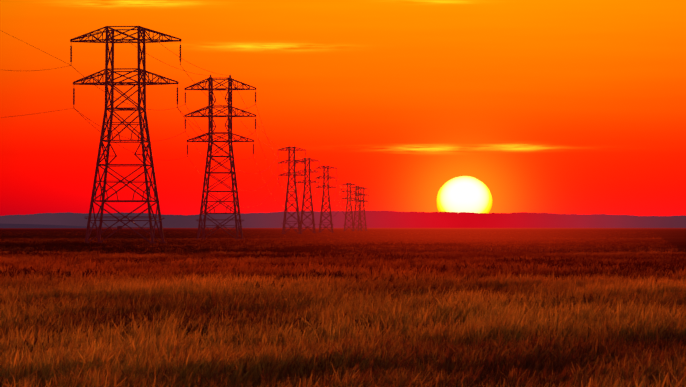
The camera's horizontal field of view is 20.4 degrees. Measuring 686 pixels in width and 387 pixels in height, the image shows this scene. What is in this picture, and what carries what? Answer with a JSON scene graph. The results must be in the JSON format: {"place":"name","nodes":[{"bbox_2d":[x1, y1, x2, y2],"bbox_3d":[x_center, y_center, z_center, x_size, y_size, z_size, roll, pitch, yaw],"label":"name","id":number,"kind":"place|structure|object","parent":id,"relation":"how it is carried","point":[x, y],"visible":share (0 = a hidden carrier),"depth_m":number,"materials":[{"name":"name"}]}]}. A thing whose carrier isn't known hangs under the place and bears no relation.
{"place":"outdoors","nodes":[
{"label":"outdoors","id":0,"kind":"place"},
{"bbox_2d":[0,228,685,386],"bbox_3d":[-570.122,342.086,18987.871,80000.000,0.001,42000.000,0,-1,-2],"label":"ground","id":1,"kind":"structure","parent":0,"point":[676,237],"depth_m":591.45,"materials":[{"name":"brown plant"}]},
{"bbox_2d":[0,224,86,227],"bbox_3d":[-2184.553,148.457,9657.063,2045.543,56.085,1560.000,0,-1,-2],"label":"hills","id":2,"kind":"structure","parent":1,"relation":"on","point":[28,226],"depth_m":8932.24,"materials":[{"name":"purple"}]},
{"bbox_2d":[70,26,181,243],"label":"pylon","id":3,"kind":"object","parent":1,"relation":"on","point":[144,83],"visible":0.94,"depth_m":369.43,"materials":[{"name":"metal"}]},
{"bbox_2d":[0,30,368,216],"bbox_3d":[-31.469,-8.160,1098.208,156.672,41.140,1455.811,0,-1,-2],"label":"conductors","id":4,"kind":"object","parent":3,"relation":"attached to","point":[236,140],"visible":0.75,"depth_m":584.86,"materials":[{"name":"black metal"}]},
{"bbox_2d":[184,74,255,239],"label":"pylon","id":5,"kind":"object","parent":1,"relation":"on","point":[229,115],"visible":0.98,"depth_m":486.21,"materials":[{"name":"metal"}]},
{"bbox_2d":[277,145,305,233],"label":"pylon","id":6,"kind":"object","parent":1,"relation":"on","point":[294,191],"visible":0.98,"depth_m":906.23,"materials":[{"name":"metal"}]},
{"bbox_2d":[295,158,319,232],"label":"pylon","id":7,"kind":"object","parent":1,"relation":"on","point":[304,194],"visible":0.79,"depth_m":1055.62,"materials":[{"name":"metal"}]},
{"bbox_2d":[315,166,336,232],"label":"pylon","id":8,"kind":"object","parent":1,"relation":"on","point":[324,177],"visible":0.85,"depth_m":1184.61,"materials":[{"name":"metal"}]},
{"bbox_2d":[0,210,685,227],"bbox_3d":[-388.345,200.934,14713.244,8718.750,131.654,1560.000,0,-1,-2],"label":"hills","id":9,"kind":"structure","parent":1,"relation":"on","point":[385,219],"depth_m":13984.35,"materials":[{"name":"purple"}]},
{"bbox_2d":[341,182,356,230],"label":"pylon","id":10,"kind":"object","parent":1,"relation":"on","point":[347,212],"visible":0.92,"depth_m":1647.20,"materials":[{"name":"metal"}]},
{"bbox_2d":[351,186,364,230],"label":"pylon","id":11,"kind":"object","parent":1,"relation":"on","point":[359,218],"visible":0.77,"depth_m":1774.72,"materials":[{"name":"metal"}]},
{"bbox_2d":[355,187,368,230],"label":"pylon","id":12,"kind":"object","parent":1,"relation":"on","point":[364,224],"visible":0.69,"depth_m":1825.55,"materials":[{"name":"metal"}]},
{"bbox_2d":[0,0,685,215],"label":"sky","id":13,"kind":"structure","parent":0,"point":[555,106],"materials":[{"name":"orange"}]},
{"bbox_2d":[437,176,491,212],"bbox_3d":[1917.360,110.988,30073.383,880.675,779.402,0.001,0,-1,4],"label":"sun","id":14,"kind":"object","parent":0,"point":[470,194],"visible":0.73,"depth_m":30075.09,"materials":[{"name":"yellow"}]}
]}

